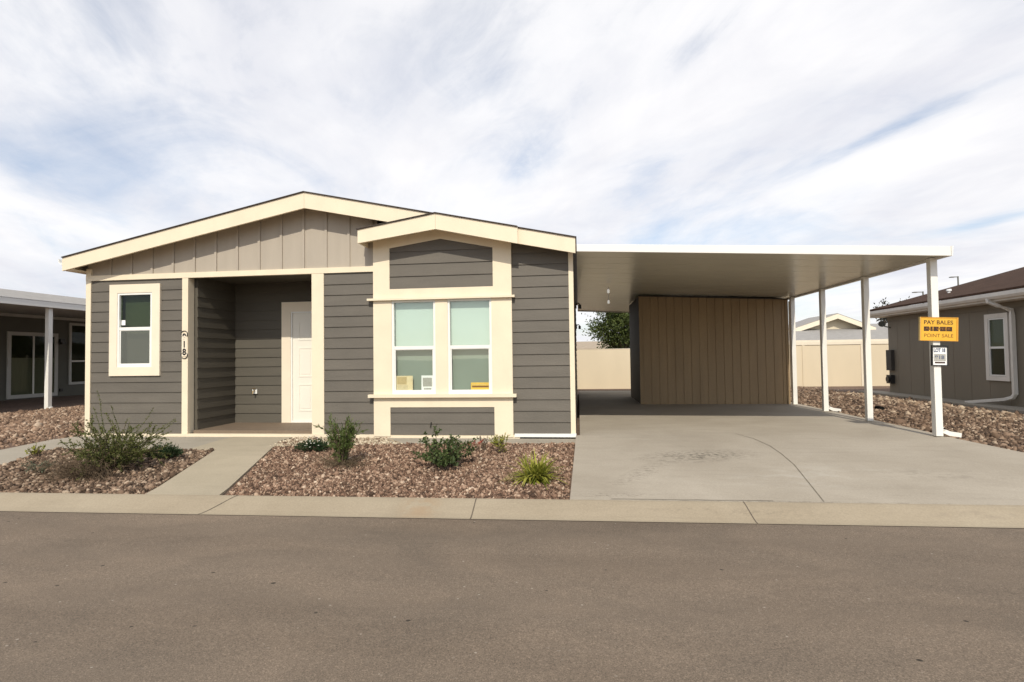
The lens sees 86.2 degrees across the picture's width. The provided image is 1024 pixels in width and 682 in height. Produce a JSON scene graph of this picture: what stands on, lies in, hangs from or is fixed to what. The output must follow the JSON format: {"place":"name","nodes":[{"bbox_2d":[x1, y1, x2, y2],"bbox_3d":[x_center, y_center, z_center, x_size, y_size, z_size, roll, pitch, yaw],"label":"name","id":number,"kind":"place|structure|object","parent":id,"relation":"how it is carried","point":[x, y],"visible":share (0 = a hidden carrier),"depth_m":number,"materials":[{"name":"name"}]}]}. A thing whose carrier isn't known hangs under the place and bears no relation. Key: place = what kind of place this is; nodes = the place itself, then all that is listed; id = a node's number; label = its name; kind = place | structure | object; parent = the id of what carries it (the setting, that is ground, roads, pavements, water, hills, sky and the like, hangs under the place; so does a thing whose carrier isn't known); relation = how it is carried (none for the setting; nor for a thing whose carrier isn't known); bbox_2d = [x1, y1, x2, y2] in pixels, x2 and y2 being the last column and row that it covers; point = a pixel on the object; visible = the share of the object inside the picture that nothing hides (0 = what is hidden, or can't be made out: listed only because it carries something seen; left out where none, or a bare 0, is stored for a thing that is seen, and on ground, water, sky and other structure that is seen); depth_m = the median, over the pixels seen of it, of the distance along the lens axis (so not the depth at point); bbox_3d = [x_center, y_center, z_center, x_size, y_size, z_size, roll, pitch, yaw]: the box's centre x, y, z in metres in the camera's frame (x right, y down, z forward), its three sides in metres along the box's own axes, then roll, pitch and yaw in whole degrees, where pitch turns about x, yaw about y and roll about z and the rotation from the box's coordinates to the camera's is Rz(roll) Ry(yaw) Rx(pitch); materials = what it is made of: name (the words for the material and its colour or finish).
{"place":"outdoors","nodes":[
{"label":"outdoors","id":0,"kind":"place"},
{"bbox_2d":[0,436,229,463],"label":"path","id":1,"kind":"structure","parent":0,"point":[7,455],"depth_m":8.98,"materials":[{"name":"concrete"}]},
{"bbox_2d":[58,191,580,438],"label":"manufactured house","id":2,"kind":"structure","parent":0,"point":[301,313],"depth_m":9.43,"materials":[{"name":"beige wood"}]},
{"bbox_2d":[117,292,151,366],"bbox_3d":[-6.797,-0.198,9.957,0.688,1.343,0.180,-1,-2,7],"label":"window","id":3,"kind":"structure","parent":2,"relation":"in","point":[138,327],"depth_m":10.02,"materials":[{"name":"white plastic"}]},
{"bbox_2d":[181,331,187,358],"bbox_3d":[-5.834,0.065,9.736,0.135,0.501,0.018,-1,-2,7],"label":"house number plaque","id":4,"kind":"object","parent":2,"relation":"attached to","point":[184,344],"visible":1,"depth_m":9.73,"materials":[{"name":"white metal"}]},
{"bbox_2d":[293,313,311,420],"bbox_3d":[-3.854,0.502,10.706,0.936,2.115,0.115,-1,-2,7],"label":"door","id":5,"kind":"structure","parent":2,"relation":"in","point":[302,322],"depth_m":10.75,"materials":[{"name":"paint"}]},
{"bbox_2d":[396,376,412,389],"bbox_3d":[-1.820,0.721,9.272,0.285,0.262,0.008,-1,-2,7],"label":"paper notice","id":6,"kind":"object","parent":2,"relation":"on","point":[404,382],"visible":1,"depth_m":9.27,"materials":[{"name":"yellow paper"}]},
{"bbox_2d":[392,300,435,393],"bbox_3d":[-1.649,0.103,9.290,0.758,1.585,0.140,-1,-2,7],"label":"window","id":7,"kind":"structure","parent":2,"relation":"in","point":[415,322],"depth_m":9.32,"materials":[{"name":"white glass"}]},
{"bbox_2d":[421,375,432,389],"bbox_3d":[-1.423,0.713,9.224,0.215,0.265,0.008,-1,-2,7],"label":"paper notice","id":8,"kind":"object","parent":2,"relation":"on","point":[426,382],"visible":1,"depth_m":9.22,"materials":[{"name":"white paper"}]},
{"bbox_2d":[447,298,491,393],"bbox_3d":[-0.694,0.086,9.174,0.743,1.585,0.140,-1,-2,7],"label":"window","id":9,"kind":"structure","parent":2,"relation":"in","point":[469,321],"depth_m":9.21,"materials":[{"name":"white glass"}]},
{"bbox_2d":[471,382,488,389],"bbox_3d":[-0.525,0.760,9.114,0.322,0.140,0.008,-1,-2,7],"label":"paper notice","id":10,"kind":"object","parent":2,"relation":"on","point":[479,385],"visible":1,"depth_m":9.11,"materials":[{"name":"yellow paper"}]},
{"bbox_2d":[0,512,1023,681],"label":"road","id":11,"kind":"structure","parent":0,"point":[99,597],"depth_m":3.45,"materials":[{"name":"grey asphalt"}]},
{"bbox_2d":[0,386,1023,528],"bbox_3d":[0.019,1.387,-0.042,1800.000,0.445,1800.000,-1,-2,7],"label":"ground","id":12,"kind":"structure","parent":0,"point":[6,406],"depth_m":11.12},
{"bbox_2d":[0,405,84,448],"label":"gravel","id":13,"kind":"structure","parent":12,"relation":"on","point":[21,424],"depth_m":10.81,"materials":[{"name":"brown gravel"}]},
{"bbox_2d":[0,288,85,408],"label":"grey house","id":14,"kind":"structure","parent":12,"relation":"on","point":[42,345],"depth_m":18.36,"materials":[{"name":"paint"}]},
{"bbox_2d":[6,331,57,398],"bbox_3d":[-16.165,0.806,18.474,0.039,2.190,1.730,-1,-2,7],"label":"sliding door","id":15,"kind":"structure","parent":14,"relation":"in","point":[24,376],"depth_m":18.30,"materials":[{"name":"glass"}]},
{"bbox_2d":[68,323,85,384],"bbox_3d":[-15.924,0.479,20.515,0.038,2.240,1.500,-1,-2,7],"label":"window","id":16,"kind":"structure","parent":14,"relation":"in","point":[70,360],"depth_m":19.83,"materials":[{"name":"white plastic"}]},
{"bbox_2d":[18,390,175,486],"bbox_3d":[-5.287,1.334,7.055,1.552,1.404,1.669,-1,-2,7],"label":"desert bush","id":17,"kind":"object","parent":12,"relation":"on","point":[108,452],"visible":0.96,"depth_m":6.95,"materials":[{"name":"green plant"}]},
{"bbox_2d":[0,447,213,493],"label":"gravel","id":18,"kind":"structure","parent":12,"relation":"on","point":[151,473],"depth_m":6.83,"materials":[{"name":"brown gravel"}]},
{"bbox_2d":[25,443,45,455],"bbox_3d":[-7.074,1.600,8.115,0.239,0.203,0.168,1,-2,-37],"label":"succulent","id":19,"kind":"object","parent":18,"relation":"on","point":[36,450],"visible":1,"depth_m":8.10,"materials":[{"name":"green plant"}]},
{"bbox_2d":[19,458,55,472],"bbox_3d":[-6.105,1.602,7.022,0.368,0.203,0.328,0,-2,-35],"label":"sage","id":20,"kind":"object","parent":18,"relation":"on","point":[33,466],"visible":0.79,"depth_m":7.03,"materials":[{"name":"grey plant"}]},
{"bbox_2d":[146,442,183,458],"bbox_3d":[-4.990,1.563,7.875,0.566,0.238,0.440,-1,-2,7],"label":"juniper","id":21,"kind":"object","parent":18,"relation":"on","point":[172,450],"visible":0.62,"depth_m":7.83,"materials":[{"name":"green plant"}]},
{"bbox_2d":[146,437,292,494],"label":"walkway","id":22,"kind":"structure","parent":12,"relation":"on","point":[225,466],"depth_m":7.21,"materials":[{"name":"concrete"}]},
{"bbox_2d":[298,413,375,471],"bbox_3d":[-2.257,1.377,7.202,1.083,0.883,0.902,-2,-2,38],"label":"upright shrub","id":23,"kind":"object","parent":12,"relation":"on","point":[345,436],"visible":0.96,"depth_m":7.18,"materials":[{"name":"green plant"}]},
{"bbox_2d":[227,437,574,499],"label":"gravel","id":24,"kind":"structure","parent":12,"relation":"on","point":[492,463],"depth_m":6.71,"materials":[{"name":"brown gravel"}]},
{"bbox_2d":[294,435,331,450],"bbox_3d":[-2.987,1.542,8.212,0.587,0.212,0.489,-1,-2,7],"label":"flowering groundcover","id":25,"kind":"object","parent":24,"relation":"on","point":[309,444],"visible":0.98,"depth_m":8.13,"materials":[{"name":"green plant"}]},
{"bbox_2d":[270,436,402,446],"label":"gravel","id":26,"kind":"structure","parent":24,"relation":"on","point":[365,440],"depth_m":8.83,"materials":[{"name":"brown gravel"}]},
{"bbox_2d":[411,426,482,467],"bbox_3d":[-0.863,1.355,7.128,0.863,0.517,0.903,0,-2,-31],"label":"rose bush","id":27,"kind":"object","parent":24,"relation":"on","point":[448,454],"visible":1,"depth_m":7.02,"materials":[{"name":"green plant"}]},
{"bbox_2d":[479,436,487,449],"bbox_3d":[-0.413,1.483,7.961,0.154,0.202,0.200,-1,-2,7],"label":"dry sprig","id":28,"kind":"object","parent":24,"relation":"on","point":[484,446],"visible":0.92,"depth_m":7.96,"materials":[{"name":"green plant"}]},
{"bbox_2d":[488,433,507,451],"bbox_3d":[-0.175,1.462,7.784,0.334,0.322,0.289,-1,-2,7],"label":"lime plant","id":29,"kind":"object","parent":24,"relation":"on","point":[495,442],"visible":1,"depth_m":7.80,"materials":[{"name":"green plant"}]},
{"bbox_2d":[381,438,575,443],"bbox_3d":[-0.555,1.662,8.763,3.135,0.128,0.510,-1,-2,7],"label":"apron","id":30,"kind":"object","parent":12,"relation":"on","point":[416,440],"visible":0.26,"depth_m":8.77,"materials":[{"name":"concrete"}]},
{"bbox_2d":[0,492,1023,527],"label":"kerb","id":31,"kind":"structure","parent":12,"relation":"on","point":[947,515],"depth_m":5.37,"materials":[{"name":"concrete"}]},
{"bbox_2d":[501,450,566,489],"bbox_3d":[0.270,1.498,6.340,0.794,0.488,0.818,-1,-2,7],"label":"strap leaf clump","id":32,"kind":"object","parent":12,"relation":"on","point":[535,473],"visible":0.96,"depth_m":6.30,"materials":[{"name":"green plant"}]},
{"bbox_2d":[576,341,608,349],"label":"distant house","id":33,"kind":"structure","parent":12,"relation":"on","point":[587,345],"depth_m":46.83,"materials":[{"name":"beige paint"}]},
{"bbox_2d":[581,312,629,348],"bbox_3d":[6.759,-0.512,32.413,5.273,5.899,5.632,-1,-2,7],"label":"leafy tree","id":34,"kind":"object","parent":12,"relation":"on","point":[614,323],"visible":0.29,"depth_m":31.86,"materials":[{"name":"green plant"}]},
{"bbox_2d":[576,341,889,388],"bbox_3d":[6.925,1.138,23.756,26.100,1.980,0.140,-1,-2,7],"label":"boundary fence","id":35,"kind":"object","parent":12,"relation":"on","point":[603,368],"visible":0.24,"depth_m":23.03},
{"bbox_2d":[795,313,887,344],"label":"cream house","id":36,"kind":"structure","parent":12,"relation":"on","point":[841,328],"depth_m":35.51,"materials":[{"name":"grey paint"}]},
{"bbox_2d":[873,296,909,323],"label":"distant tree","id":37,"kind":"object","parent":12,"relation":"on","point":[885,318],"visible":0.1,"depth_m":42.79,"materials":[{"name":"green plant"}]},
{"bbox_2d":[858,391,1023,414],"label":"apron","id":38,"kind":"object","parent":12,"relation":"on","point":[999,407],"visible":0.5,"depth_m":13.06,"materials":[{"name":"concrete"}]},
{"bbox_2d":[870,267,1023,406],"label":"brown house","id":39,"kind":"structure","parent":12,"relation":"on","point":[986,356],"depth_m":13.41,"materials":[{"name":"wood"}]},
{"bbox_2d":[984,312,1010,380],"bbox_3d":[11.062,0.139,12.468,0.039,1.530,0.700,-1,-2,7],"label":"window","id":40,"kind":"structure","parent":39,"relation":"in","point":[996,329],"depth_m":12.47,"materials":[{"name":"white glass"}]},
{"bbox_2d":[0,0,1023,341],"label":"sky","id":41,"kind":"structure","parent":0,"point":[614,122],"materials":[{"name":"white"}]},
{"bbox_2d":[570,391,1023,504],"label":"driveway","id":42,"kind":"structure","parent":0,"point":[628,446],"depth_m":7.00,"materials":[{"name":"concrete"}]},
{"bbox_2d":[629,295,791,403],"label":"storage shed","id":43,"kind":"structure","parent":42,"relation":"on","point":[706,350],"depth_m":14.08,"materials":[{"name":"beige paint"}]},
{"bbox_2d":[667,433,823,500],"bbox_3d":[2.965,1.507,6.610,1.721,0.165,4.208,-2,-2,38],"label":"driveway joint","id":44,"kind":"object","parent":42,"relation":"on","point":[764,500],"visible":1,"depth_m":5.67,"materials":[{"name":"grey concrete"}]},
{"bbox_2d":[577,244,961,436],"bbox_3d":[4.554,0.116,14.028,5.665,3.058,11.654,-1,-2,7],"label":"carport","id":45,"kind":"object","parent":42,"relation":"on","point":[627,275],"visible":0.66,"depth_m":10.09,"materials":[{"name":"white metal"}]},
{"bbox_2d":[918,317,957,340],"bbox_3d":[6.405,-0.179,8.209,0.540,0.356,0.036,1,-1,7],"label":"yellow sign","id":46,"kind":"object","parent":45,"relation":"attached to","point":[938,328],"visible":1,"depth_m":8.21,"materials":[{"name":"yellow plastic"}]},
{"bbox_2d":[931,345,948,365],"bbox_3d":[6.425,0.217,8.220,0.230,0.310,0.030,1,-2,7],"label":"notice sign","id":47,"kind":"object","parent":45,"relation":"attached to","point":[939,355],"visible":1,"depth_m":8.22,"materials":[{"name":"white paper"}]},
{"bbox_2d":[790,386,1023,451],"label":"gravel","id":48,"kind":"structure","parent":0,"point":[897,413],"depth_m":10.63,"materials":[{"name":"brown gravel"}]},
{"bbox_2d":[874,406,884,409],"bbox_3d":[8.265,1.512,12.305,0.100,0.110,0.306,-1,-2,14],"label":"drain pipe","id":49,"kind":"object","parent":48,"relation":"in","point":[880,407],"visible":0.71,"depth_m":12.18,"materials":[{"name":"black plastic"}]}
]}

